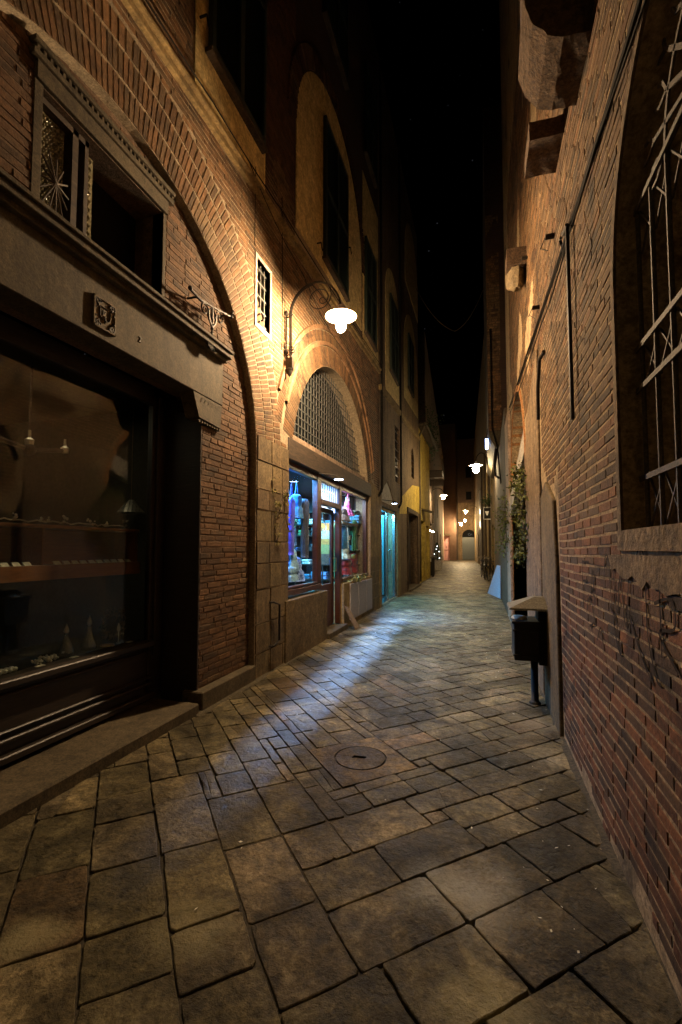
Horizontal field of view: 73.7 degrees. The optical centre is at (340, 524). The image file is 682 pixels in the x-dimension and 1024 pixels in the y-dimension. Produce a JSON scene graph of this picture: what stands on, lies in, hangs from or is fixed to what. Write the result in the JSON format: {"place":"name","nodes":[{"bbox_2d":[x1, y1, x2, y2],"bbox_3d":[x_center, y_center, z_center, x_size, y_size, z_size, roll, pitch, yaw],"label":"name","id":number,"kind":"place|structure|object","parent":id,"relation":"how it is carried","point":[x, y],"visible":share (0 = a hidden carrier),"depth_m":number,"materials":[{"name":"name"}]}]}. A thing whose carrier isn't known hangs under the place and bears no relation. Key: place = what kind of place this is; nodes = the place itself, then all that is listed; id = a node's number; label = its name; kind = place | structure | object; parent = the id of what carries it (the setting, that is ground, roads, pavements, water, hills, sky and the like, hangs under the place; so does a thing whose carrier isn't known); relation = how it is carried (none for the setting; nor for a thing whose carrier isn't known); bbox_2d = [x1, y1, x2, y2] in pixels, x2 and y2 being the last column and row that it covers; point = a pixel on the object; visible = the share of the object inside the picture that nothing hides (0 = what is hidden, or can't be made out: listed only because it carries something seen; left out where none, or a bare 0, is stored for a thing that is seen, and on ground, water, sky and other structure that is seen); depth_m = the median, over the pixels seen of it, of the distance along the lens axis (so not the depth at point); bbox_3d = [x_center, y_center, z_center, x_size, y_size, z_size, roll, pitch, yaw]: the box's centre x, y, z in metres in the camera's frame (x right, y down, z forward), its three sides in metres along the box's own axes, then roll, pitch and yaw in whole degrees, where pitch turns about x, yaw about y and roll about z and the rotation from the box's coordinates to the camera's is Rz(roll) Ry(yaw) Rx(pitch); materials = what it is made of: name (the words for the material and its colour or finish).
{"place":"outdoors","nodes":[
{"label":"outdoors","id":0,"kind":"place"},
{"bbox_2d":[100,643,114,646],"bbox_3d":[-2.016,1.042,3.929,0.117,0.010,0.110,2,-4,-35],"label":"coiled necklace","id":1,"kind":"object","parent":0,"point":[107,645],"visible":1,"depth_m":3.91,"materials":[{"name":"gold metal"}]},
{"bbox_2d":[116,623,120,643],"bbox_3d":[-1.979,0.968,4.051,0.040,0.180,0.038,-1,-3,17],"label":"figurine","id":2,"kind":"object","parent":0,"point":[118,630],"visible":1,"depth_m":4.04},
{"bbox_2d":[0,0,500,438],"label":"sky","id":3,"kind":"structure","parent":0,"point":[440,59],"materials":[{"name":"black"}]},
{"bbox_2d":[0,560,681,1023],"bbox_3d":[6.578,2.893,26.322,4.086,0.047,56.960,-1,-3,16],"label":"paving","id":4,"kind":"structure","parent":0,"point":[430,877],"depth_m":2.16,"materials":[{"name":"grey stone"}]},
{"bbox_2d":[0,0,381,828],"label":"brick building","id":5,"kind":"structure","parent":4,"relation":"on","point":[132,200],"depth_m":4.62,"materials":[{"name":"brick"}]},
{"bbox_2d":[0,666,17,674],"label":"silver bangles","id":6,"kind":"object","parent":5,"relation":"on","point":[10,669],"visible":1,"depth_m":3.09,"materials":[{"name":"silver metal"}]},
{"bbox_2d":[0,359,68,455],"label":"chandelier","id":7,"kind":"object","parent":5,"relation":"hanging from","point":[28,448],"visible":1,"depth_m":3.70,"materials":[{"name":"brown metal"}]},
{"bbox_2d":[31,654,58,664],"bbox_3d":[-2.188,0.998,3.370,0.121,0.051,0.195,-1,-3,17],"label":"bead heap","id":8,"kind":"object","parent":5,"relation":"on","point":[46,658],"visible":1,"depth_m":3.35,"materials":[{"name":"brown metal"}]},
{"bbox_2d":[57,624,73,656],"bbox_3d":[-2.165,0.909,3.588,0.116,0.250,0.116,-1,-3,17],"label":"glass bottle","id":9,"kind":"object","parent":5,"relation":"on","point":[66,629],"visible":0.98,"depth_m":3.58,"materials":[{"name":"brown glass"}]},
{"bbox_2d":[0,522,139,582],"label":"shelf","id":10,"kind":"object","parent":5,"relation":"attached to","point":[40,548],"visible":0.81,"depth_m":3.79,"materials":[{"name":"brown wood"}]},
{"bbox_2d":[0,562,8,566],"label":"price card","id":11,"kind":"object","parent":10,"relation":"on","point":[5,564],"visible":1,"depth_m":3.17,"materials":[{"name":"white paper"}]},
{"bbox_2d":[10,562,20,565],"bbox_3d":[-2.327,0.284,3.257,0.035,0.027,0.055,-1,-3,17],"label":"price card","id":12,"kind":"object","parent":10,"relation":"on","point":[15,564],"visible":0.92,"depth_m":3.25,"materials":[{"name":"white paper"}]},
{"bbox_2d":[22,562,31,565],"bbox_3d":[-2.302,0.288,3.336,0.035,0.027,0.055,-1,-3,17],"label":"price card","id":13,"kind":"object","parent":10,"relation":"on","point":[26,563],"visible":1,"depth_m":3.33,"materials":[{"name":"white paper"}]},
{"bbox_2d":[0,513,129,527],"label":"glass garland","id":14,"kind":"object","parent":10,"relation":"on","point":[48,520],"visible":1,"depth_m":3.80,"materials":[{"name":"brown glass"}]},
{"bbox_2d":[80,615,97,650],"bbox_3d":[-2.100,0.901,3.799,0.133,0.288,0.133,-1,-3,17],"label":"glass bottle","id":15,"kind":"object","parent":5,"relation":"on","point":[89,622],"visible":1,"depth_m":3.79,"materials":[{"name":"brown glass"}]},
{"bbox_2d":[28,33,174,296],"bbox_3d":[-1.812,-2.381,3.394,0.350,1.110,1.310,-1,-3,17],"label":"window","id":16,"kind":"structure","parent":5,"relation":"in","point":[61,173],"depth_m":3.18,"materials":[{"name":"stone"}]},
{"bbox_2d":[97,607,125,639],"bbox_3d":[-2.095,0.912,4.180,0.096,0.316,0.313,-1,-3,17],"label":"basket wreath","id":17,"kind":"object","parent":5,"relation":"on","point":[107,632],"visible":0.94,"depth_m":4.16,"materials":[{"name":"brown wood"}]},
{"bbox_2d":[117,406,144,513],"bbox_3d":[-2.259,-0.710,4.928,0.279,1.167,0.279,-1,-3,17],"label":"pendant lamp","id":18,"kind":"object","parent":5,"relation":"hanging from","point":[125,507],"visible":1,"depth_m":4.88,"materials":[{"name":"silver metal"}]},
{"bbox_2d":[187,285,233,352],"bbox_3d":[-1.287,-1.954,4.422,0.134,0.586,0.748,-1,-3,17],"label":"wall bracket","id":19,"kind":"object","parent":5,"relation":"attached to","point":[211,322],"depth_m":4.39,"materials":[{"name":"metal"}]},
{"bbox_2d":[205,0,267,153],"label":"window","id":20,"kind":"structure","parent":5,"relation":"in","point":[236,49],"depth_m":5.02,"materials":[{"name":"glass"}]},
{"bbox_2d":[254,166,255,244],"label":"hanging wires","id":21,"kind":"object","parent":5,"relation":"attached to","point":[255,206],"visible":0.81,"depth_m":5.35,"materials":[{"name":"black rubber"}]},
{"bbox_2d":[254,251,271,340],"bbox_3d":[-1.106,-2.761,5.593,0.355,0.900,0.435,-1,-3,17],"label":"window","id":22,"kind":"structure","parent":5,"relation":"in","point":[269,302],"depth_m":5.66,"materials":[{"name":"stone"}]},
{"bbox_2d":[145,0,381,366],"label":"molding","id":23,"kind":"object","parent":5,"relation":"attached to","point":[158,19],"visible":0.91,"depth_m":4.65,"materials":[{"name":"brown stone"}]},
{"bbox_2d":[269,601,280,646],"bbox_3d":[-0.807,1.219,5.594,0.057,0.556,0.186,-3,-4,41],"label":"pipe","id":24,"kind":"object","parent":5,"relation":"attached to","point":[279,618],"visible":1,"depth_m":5.65,"materials":[{"name":"metal"}]},
{"bbox_2d":[281,198,282,349],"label":"hanging wires","id":25,"kind":"object","parent":5,"relation":"attached to","point":[282,275],"visible":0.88,"depth_m":6.06,"materials":[{"name":"black rubber"}]},
{"bbox_2d":[271,477,293,546],"bbox_3d":[-0.761,-0.151,5.901,0.135,0.900,0.641,-1,-3,17],"label":"dry creeper","id":26,"kind":"object","parent":5,"relation":"attached to","point":[285,495],"visible":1,"depth_m":5.80,"materials":[{"name":"brown wood"}]},
{"bbox_2d":[288,483,294,554],"bbox_3d":[-0.761,-0.086,6.969,0.098,1.101,0.169,-1,-3,17],"label":"violet scarf","id":27,"kind":"object","parent":5,"relation":"hanging from","point":[291,520],"visible":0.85,"depth_m":6.91,"materials":[{"name":"fabric"}]},
{"bbox_2d":[289,494,296,544],"bbox_3d":[-0.898,-0.129,7.786,0.261,0.972,0.400,-1,-3,17],"label":"dark dress","id":28,"kind":"object","parent":5,"relation":"hanging from","point":[295,542],"visible":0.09,"depth_m":7.80,"materials":[{"name":"fabric"}]},
{"bbox_2d":[288,567,298,581],"bbox_3d":[-0.740,0.753,6.926,0.173,0.220,0.334,-1,-3,17],"label":"teal sarong","id":29,"kind":"object","parent":5,"relation":"on","point":[292,575],"visible":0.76,"depth_m":6.83,"materials":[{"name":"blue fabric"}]},
{"bbox_2d":[288,550,299,570],"bbox_3d":[-0.752,0.445,7.064,0.169,0.551,0.275,-1,-3,17],"label":"shoulder bag","id":30,"kind":"object","parent":5,"relation":"hanging from","point":[293,561],"visible":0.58,"depth_m":7.01,"materials":[{"name":"white fabric"}]},
{"bbox_2d":[291,481,303,518],"bbox_3d":[-0.716,-0.400,7.279,0.220,0.602,0.349,-1,-3,17],"label":"sleeveless vest","id":31,"kind":"object","parent":5,"relation":"hanging from","point":[298,507],"visible":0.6,"depth_m":7.19,"materials":[{"name":"teal fabric"}]},
{"bbox_2d":[297,557,304,581],"bbox_3d":[-0.709,0.709,7.221,0.266,0.380,0.491,-1,-3,17],"label":"sequin skirt","id":32,"kind":"object","parent":5,"relation":"hanging from","point":[300,574],"visible":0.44,"depth_m":7.18,"materials":[{"name":"fabric"}]},
{"bbox_2d":[300,499,308,557],"bbox_3d":[-0.588,0.062,7.390,0.147,0.950,0.144,-1,-3,17],"label":"black boa","id":33,"kind":"object","parent":5,"relation":"hanging from","point":[304,536],"visible":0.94,"depth_m":7.34,"materials":[{"name":"fabric"}]},
{"bbox_2d":[249,163,376,384],"bbox_3d":[-0.044,-3.595,8.271,0.052,0.662,6.603,-1,-3,17],"label":"loose wire","id":34,"kind":"object","parent":5,"relation":"attached to","point":[303,274],"visible":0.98,"depth_m":6.44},
{"bbox_2d":[284,281,356,376],"bbox_3d":[-0.288,-2.585,5.989,1.010,1.289,0.410,-1,-3,17],"label":"street lamp","id":35,"kind":"object","parent":5,"relation":"attached to","point":[340,316],"visible":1,"depth_m":6.03,"materials":[{"name":"glass"}]},
{"bbox_2d":[321,523,329,563],"bbox_3d":[-0.342,0.413,9.763,0.191,0.877,0.029,0,-3,5],"label":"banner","id":36,"kind":"object","parent":5,"relation":"hanging from","point":[325,548],"visible":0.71,"depth_m":9.75,"materials":[{"name":"fabric"}]},
{"bbox_2d":[294,497,359,584],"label":"back shelves","id":37,"kind":"object","parent":5,"relation":"in","point":[298,545],"visible":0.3,"depth_m":10.85,"materials":[{"name":"brown wood"}]},
{"bbox_2d":[302,559,311,563],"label":"folded clothes","id":38,"kind":"object","parent":37,"relation":"on","point":[306,561],"visible":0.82,"depth_m":10.86,"materials":[{"name":"white fabric"}]},
{"bbox_2d":[304,574,310,578],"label":"folded clothes","id":39,"kind":"object","parent":37,"relation":"on","point":[307,576],"visible":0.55,"depth_m":10.83,"materials":[{"name":"teal fabric"}]},
{"bbox_2d":[321,571,329,578],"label":"folded clothes","id":40,"kind":"object","parent":37,"relation":"on","point":[327,574],"visible":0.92,"depth_m":10.73,"materials":[{"name":"fabric"}]},
{"bbox_2d":[319,473,343,480],"bbox_3d":[-0.149,-0.777,7.355,0.402,0.118,0.167,1,-3,-17],"label":"shop spotlight","id":41,"kind":"object","parent":5,"relation":"attached to","point":[338,477],"visible":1,"depth_m":7.36,"materials":[{"name":"metal"}]},
{"bbox_2d":[334,523,334,572],"bbox_3d":[-0.094,0.360,9.175,0.175,1.202,0.458,-1,-3,17],"label":"green dress","id":42,"kind":"object","parent":5,"relation":"hanging from","point":[334,547],"visible":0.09,"depth_m":9.02,"materials":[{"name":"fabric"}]},
{"bbox_2d":[322,115,349,301],"bbox_3d":[-0.079,-5.695,8.372,0.090,2.550,1.420,-1,-3,17],"label":"window","id":43,"kind":"structure","parent":5,"relation":"in","point":[335,257],"depth_m":8.24,"materials":[{"name":"glass"}]},
{"bbox_2d":[322,0,349,90],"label":"window","id":44,"kind":"structure","parent":5,"relation":"in","point":[335,13],"depth_m":8.70,"materials":[{"name":"glass"}]},
{"bbox_2d":[334,522,358,526],"bbox_3d":[0.093,-0.351,10.025,0.280,0.750,1.250,-1,-3,17],"label":"plank shelf","id":45,"kind":"object","parent":5,"relation":"hanging from","point":[345,524],"visible":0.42,"depth_m":10.01,"materials":[{"name":"brown wood"}]},
{"bbox_2d":[342,521,349,548],"bbox_3d":[0.078,0.231,9.763,0.217,0.640,0.380,-1,-3,17],"label":"backpack","id":46,"kind":"object","parent":45,"relation":"hanging from","point":[345,539],"visible":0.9,"depth_m":9.65,"materials":[{"name":"grey fabric"}]},
{"bbox_2d":[342,508,350,521],"bbox_3d":[0.073,-0.210,9.744,0.216,0.280,0.761,-1,-3,17],"label":"brown fan skirt","id":47,"kind":"object","parent":45,"relation":"on","point":[345,517],"visible":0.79,"depth_m":9.63,"materials":[{"name":"fabric"}]},
{"bbox_2d":[350,515,361,523],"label":"folded clothes","id":48,"kind":"object","parent":45,"relation":"on","point":[357,518],"visible":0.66,"depth_m":10.55,"materials":[{"name":"teal fabric"}]},
{"bbox_2d":[342,560,351,574],"bbox_3d":[0.081,0.923,9.881,0.325,0.310,0.656,0,-3,4],"label":"red cushion","id":49,"kind":"object","parent":5,"relation":"on","point":[346,567],"visible":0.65,"depth_m":9.68,"materials":[{"name":"fabric"}]},
{"bbox_2d":[342,549,350,558],"bbox_3d":[0.068,0.621,9.752,0.249,0.220,0.361,-1,-3,17],"label":"white dog toy","id":50,"kind":"object","parent":49,"relation":"on","point":[345,554],"visible":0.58,"depth_m":9.63,"materials":[{"name":"fabric"}]},
{"bbox_2d":[344,494,353,516],"bbox_3d":[0.143,-0.479,10.162,0.302,0.581,0.441,-1,-3,17],"label":"pink parasol","id":51,"kind":"object","parent":5,"relation":"hanging from","point":[347,505],"visible":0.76,"depth_m":10.08,"materials":[{"name":"fabric"}]},
{"bbox_2d":[348,554,357,572],"bbox_3d":[0.260,0.878,10.362,0.249,0.430,0.407,-1,-3,17],"label":"crimson cloth","id":52,"kind":"object","parent":5,"relation":"on","point":[354,566],"visible":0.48,"depth_m":10.24,"materials":[{"name":"red fabric"}]},
{"bbox_2d":[351,510,357,549],"bbox_3d":[0.307,0.135,10.425,0.130,0.922,0.284,-1,-3,17],"label":"dark green cloth","id":53,"kind":"object","parent":5,"relation":"hanging from","point":[354,539],"visible":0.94,"depth_m":10.33,"materials":[{"name":"green fabric"}]},
{"bbox_2d":[348,573,371,583],"bbox_3d":[0.389,1.108,9.562,0.197,0.231,1.930,-1,-3,17],"label":"sill plant","id":54,"kind":"object","parent":5,"relation":"on","point":[355,579],"visible":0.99,"depth_m":9.22,"materials":[{"name":"green plant"}]},
{"bbox_2d":[363,61,377,188],"bbox_3d":[0.738,-9.800,11.237,0.090,2.250,1.160,-1,-3,17],"label":"window","id":55,"kind":"structure","parent":5,"relation":"in","point":[370,152],"depth_m":11.13,"materials":[{"name":"glass"}]},
{"bbox_2d":[364,235,377,352],"bbox_3d":[0.716,-5.485,10.939,0.090,2.300,1.110,-1,-3,17],"label":"window","id":56,"kind":"structure","parent":5,"relation":"in","point":[370,331],"depth_m":10.85,"materials":[{"name":"glass"}]},
{"bbox_2d":[344,606,359,628],"bbox_3d":[0.207,1.736,8.565,0.232,0.437,0.287,-1,-3,17],"label":"leaning plank","id":57,"kind":"object","parent":4,"relation":"on","point":[353,620],"visible":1,"depth_m":8.51,"materials":[{"name":"brown wood"}]},
{"bbox_2d":[336,747,384,769],"bbox_3d":[0.140,1.692,3.284,0.352,0.024,0.356,-1,-3,17],"label":"manhole cover","id":58,"kind":"object","parent":4,"relation":"on","point":[373,759],"visible":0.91,"depth_m":3.27,"materials":[{"name":"grey metal"}]},
{"bbox_2d":[194,622,595,1023],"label":"litter scraps","id":59,"kind":"object","parent":4,"relation":"on","point":[471,827],"visible":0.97,"depth_m":2.26,"materials":[{"name":"beige paper"}]},
{"bbox_2d":[377,51,420,606],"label":"brown building","id":60,"kind":"structure","parent":4,"relation":"on","point":[399,570],"depth_m":14.42,"materials":[{"name":"paint"}]},
{"bbox_2d":[378,51,382,496],"bbox_3d":[1.016,-6.785,11.968,0.083,12.196,0.308,-1,-3,26],"label":"drain pipe","id":61,"kind":"object","parent":60,"relation":"attached to","point":[381,306],"visible":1,"depth_m":12.04,"materials":[{"name":"brown metal"}]},
{"bbox_2d":[382,507,396,605],"bbox_3d":[1.304,0.877,12.913,0.214,2.640,2.240,-1,-3,17],"label":"glass door","id":62,"kind":"structure","parent":60,"relation":"in","point":[386,600],"depth_m":12.97,"materials":[{"name":"teal metal"}]},
{"bbox_2d":[389,293,398,385],"bbox_3d":[1.627,-5.600,13.913,0.082,2.360,1.310,-1,-3,17],"label":"window","id":63,"kind":"structure","parent":60,"relation":"in","point":[394,315],"depth_m":13.80,"materials":[{"name":"glass"}]},
{"bbox_2d":[395,429,398,482],"bbox_3d":[1.629,-2.200,14.389,0.240,1.900,1.000,-1,-3,17],"label":"window","id":64,"kind":"structure","parent":60,"relation":"in","point":[396,455],"depth_m":14.50,"materials":[{"name":"metal"}]},
{"bbox_2d":[398,143,401,507],"bbox_3d":[1.887,-6.613,14.781,0.083,12.246,0.308,-1,-3,26],"label":"drain pipe","id":65,"kind":"object","parent":60,"relation":"attached to","point":[400,376],"visible":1,"depth_m":14.86,"materials":[{"name":"metal"}]},
{"bbox_2d":[409,517,410,584],"bbox_3d":[2.449,0.955,17.271,0.050,2.900,2.700,-1,-3,17],"label":"door","id":66,"kind":"structure","parent":60,"relation":"in","point":[409,517],"depth_m":18.32,"materials":[{"name":"brown wood"}]},
{"bbox_2d":[408,332,413,397],"bbox_3d":[2.638,-5.978,17.209,0.082,2.060,1.260,-1,-3,17],"label":"window","id":67,"kind":"structure","parent":60,"relation":"in","point":[410,344],"depth_m":17.07,"materials":[{"name":"glass"}]},
{"bbox_2d":[418,422,438,582],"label":"yellow building","id":68,"kind":"structure","parent":4,"relation":"on","point":[425,433],"depth_m":21.42,"materials":[{"name":"paint"}]},
{"bbox_2d":[418,405,446,464],"bbox_3d":[3.883,-4.948,23.392,2.887,4.000,7.502,-1,-3,17],"label":"terrace bush","id":69,"kind":"object","parent":68,"relation":"on","point":[431,429],"visible":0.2,"depth_m":24.65,"materials":[{"name":"green plant"}]},
{"bbox_2d":[418,332,443,562],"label":"pink building","id":70,"kind":"structure","parent":4,"relation":"on","point":[427,399],"depth_m":28.70,"materials":[{"name":"paint"}]},
{"bbox_2d":[431,488,447,499],"bbox_3d":[5.971,-1.831,27.595,0.957,0.786,0.500,-1,-3,17],"label":"street lamp","id":71,"kind":"object","parent":70,"relation":"attached to","point":[443,495],"visible":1,"depth_m":27.54,"materials":[{"name":"metal"}]},
{"bbox_2d":[430,556,434,576],"bbox_3d":[4.685,2.239,24.184,0.570,1.100,0.600,-1,-3,17],"label":"street bin","id":72,"kind":"object","parent":4,"relation":"on","point":[432,566],"visible":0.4,"depth_m":23.88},
{"bbox_2d":[196,595,681,1023],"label":"gutter dirt","id":73,"kind":"structure","parent":4,"relation":"on","point":[605,846],"depth_m":2.54,"materials":[{"name":"brown soil"}]},
{"bbox_2d":[434,542,443,569],"bbox_3d":[6.617,2.196,31.375,1.062,1.898,1.091,-1,-3,17],"label":"fir tree","id":74,"kind":"object","parent":4,"relation":"on","point":[438,565],"visible":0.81,"depth_m":31.12,"materials":[{"name":"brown plant"}]},
{"bbox_2d":[439,424,458,560],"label":"brick tower","id":75,"kind":"structure","parent":4,"relation":"on","point":[448,435],"depth_m":56.47,"materials":[{"name":"brown brick"}]},
{"bbox_2d":[444,536,449,559],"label":"door","id":76,"kind":"structure","parent":75,"relation":"in","point":[446,538],"depth_m":56.32,"materials":[{"name":"orange paint"}]},
{"bbox_2d":[457,438,474,559],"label":"arched house","id":77,"kind":"structure","parent":4,"relation":"on","point":[466,543],"depth_m":60.10,"materials":[{"name":"paint"}]},
{"bbox_2d":[466,467,470,499],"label":"window","id":78,"kind":"structure","parent":77,"relation":"in","point":[468,469],"depth_m":60.31,"materials":[{"name":"black glass"}]},
{"bbox_2d":[480,560,483,577],"bbox_3d":[7.291,2.195,23.406,0.574,1.077,1.738,-1,-3,17],"label":"bicycle","id":79,"kind":"object","parent":4,"relation":"on","point":[482,568],"visible":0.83,"depth_m":23.58,"materials":[{"name":"metal"}]},
{"bbox_2d":[473,339,494,578],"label":"ochre building","id":80,"kind":"structure","parent":4,"relation":"on","point":[484,538],"depth_m":31.00,"materials":[{"name":"paint"}]},
{"bbox_2d":[480,494,491,507],"bbox_3d":[7.054,-1.147,21.785,0.796,0.650,0.958,0,-3,-9],"label":"flower basket","id":81,"kind":"object","parent":80,"relation":"attached to","point":[487,500],"visible":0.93,"depth_m":21.79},
{"bbox_2d":[483,507,490,519],"bbox_3d":[7.139,-0.547,22.156,0.400,0.611,0.080,-1,-3,17],"label":"hanging sign","id":82,"kind":"object","parent":80,"relation":"attached to","point":[486,512],"visible":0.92,"depth_m":22.15,"materials":[{"name":"black metal"}]},
{"bbox_2d":[480,557,490,579],"bbox_3d":[7.032,2.128,22.127,0.574,1.077,1.739,-1,-3,17],"label":"bicycle","id":83,"kind":"object","parent":4,"relation":"on","point":[485,570],"visible":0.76,"depth_m":21.85,"materials":[{"name":"metal"}]},
{"bbox_2d":[484,559,493,580],"bbox_3d":[6.944,2.074,21.108,0.560,1.075,1.693,-1,-3,17],"label":"bicycle","id":84,"kind":"object","parent":4,"relation":"on","point":[489,566],"visible":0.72,"depth_m":20.78,"materials":[{"name":"metal"}]},
{"bbox_2d":[488,565,500,598],"bbox_3d":[4.852,1.762,14.327,0.118,0.966,1.699,0,-3,6],"label":"board","id":85,"kind":"object","parent":4,"relation":"on","point":[495,588],"visible":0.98,"depth_m":14.06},
{"bbox_2d":[483,104,507,613],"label":"overhanging house","id":86,"kind":"structure","parent":4,"relation":"on","point":[494,331],"depth_m":13.65,"materials":[{"name":"brick"}]},
{"bbox_2d":[416,288,483,330],"bbox_3d":[4.432,-8.817,18.480,2.769,2.065,0.024,-1,-3,17],"label":"sky cable","id":87,"kind":"object","parent":86,"relation":"attached to","point":[441,323],"visible":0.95,"depth_m":18.35,"materials":[{"name":"metal"}]},
{"bbox_2d":[469,452,487,472],"bbox_3d":[5.183,-2.348,17.353,0.500,0.786,0.608,2,-4,-38],"label":"street lamp","id":88,"kind":"object","parent":86,"relation":"attached to","point":[475,466],"visible":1,"depth_m":17.30,"materials":[{"name":"glass"}]},
{"bbox_2d":[485,429,487,448],"bbox_3d":[4.668,-2.739,14.567,0.100,0.716,0.339,-1,-3,17],"label":"led floodlight","id":89,"kind":"object","parent":86,"relation":"attached to","point":[486,442],"visible":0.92,"depth_m":14.42,"materials":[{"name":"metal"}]},
{"bbox_2d":[507,596,546,704],"bbox_3d":[1.830,1.219,4.443,0.368,1.030,0.468,-1,-3,17],"label":"litter bin","id":90,"kind":"object","parent":4,"relation":"on","point":[529,638],"visible":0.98,"depth_m":4.29,"materials":[{"name":"black metal"}]},
{"bbox_2d":[511,615,526,619],"bbox_3d":[1.745,0.922,4.457,0.150,0.065,0.161,-1,-3,17],"label":"rubbish bag","id":91,"kind":"object","parent":90,"relation":"in","point":[520,617],"visible":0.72,"depth_m":4.42,"materials":[{"name":"grey plastic"}]},
{"bbox_2d":[499,0,681,1004],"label":"brick house","id":92,"kind":"structure","parent":4,"relation":"on","point":[601,572],"depth_m":2.24,"materials":[{"name":"brick"}]},
{"bbox_2d":[491,490,508,562],"bbox_3d":[3.464,0.040,9.755,0.488,1.579,1.151,-1,-3,17],"label":"ivy","id":93,"kind":"object","parent":92,"relation":"attached to","point":[502,523],"visible":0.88,"depth_m":9.74,"materials":[{"name":"green plant"}]},
{"bbox_2d":[504,461,528,568],"bbox_3d":[2.475,-0.124,6.335,0.356,1.500,1.392,-1,-3,17],"label":"ivy","id":94,"kind":"object","parent":92,"relation":"attached to","point":[519,508],"visible":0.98,"depth_m":6.12,"materials":[{"name":"green plant"}]},
{"bbox_2d":[528,305,539,317],"bbox_3d":[1.971,-2.168,4.675,0.082,0.125,0.164,1,-3,-21],"label":"wall hook","id":95,"kind":"object","parent":92,"relation":"attached to","point":[535,307],"depth_m":4.63,"materials":[{"name":"metal"}]},
{"bbox_2d":[536,350,544,419],"bbox_3d":[1.958,-1.352,4.476,0.060,0.546,0.470,-1,-3,17],"label":"curved iron tie","id":96,"kind":"object","parent":92,"relation":"attached to","point":[538,385],"visible":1,"depth_m":4.52,"materials":[{"name":"black metal"}]},
{"bbox_2d":[509,225,571,413],"bbox_3d":[2.438,-2.060,6.062,0.020,0.700,6.601,-1,-3,17],"label":"wall cable","id":97,"kind":"object","parent":92,"relation":"attached to","point":[546,310],"depth_m":3.85,"materials":[{"name":"black rubber"}]},
{"bbox_2d":[540,233,553,250],"bbox_3d":[1.676,-2.288,3.725,0.082,0.125,0.164,1,-3,-21],"label":"wall hook","id":98,"kind":"object","parent":92,"relation":"attached to","point":[550,236],"depth_m":3.68,"materials":[{"name":"metal"}]},
{"bbox_2d":[558,223,574,419],"bbox_3d":[1.536,-1.403,3.117,0.049,1.489,0.402,-1,-3,22],"label":"iron rod","id":99,"kind":"object","parent":92,"relation":"attached to","point":[565,232],"visible":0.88,"depth_m":2.93,"materials":[{"name":"black metal"}]},
{"bbox_2d":[509,0,642,407],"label":"wall cable","id":100,"kind":"object","parent":92,"relation":"attached to","point":[633,23],"depth_m":2.20,"materials":[{"name":"black rubber"}]},
{"bbox_2d":[509,0,646,409],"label":"wall cable","id":101,"kind":"object","parent":92,"relation":"attached to","point":[619,75],"depth_m":2.20,"materials":[{"name":"black rubber"}]},
{"bbox_2d":[633,0,681,526],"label":"window","id":102,"kind":"structure","parent":92,"relation":"in","point":[664,157],"depth_m":1.75,"materials":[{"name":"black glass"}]}
]}

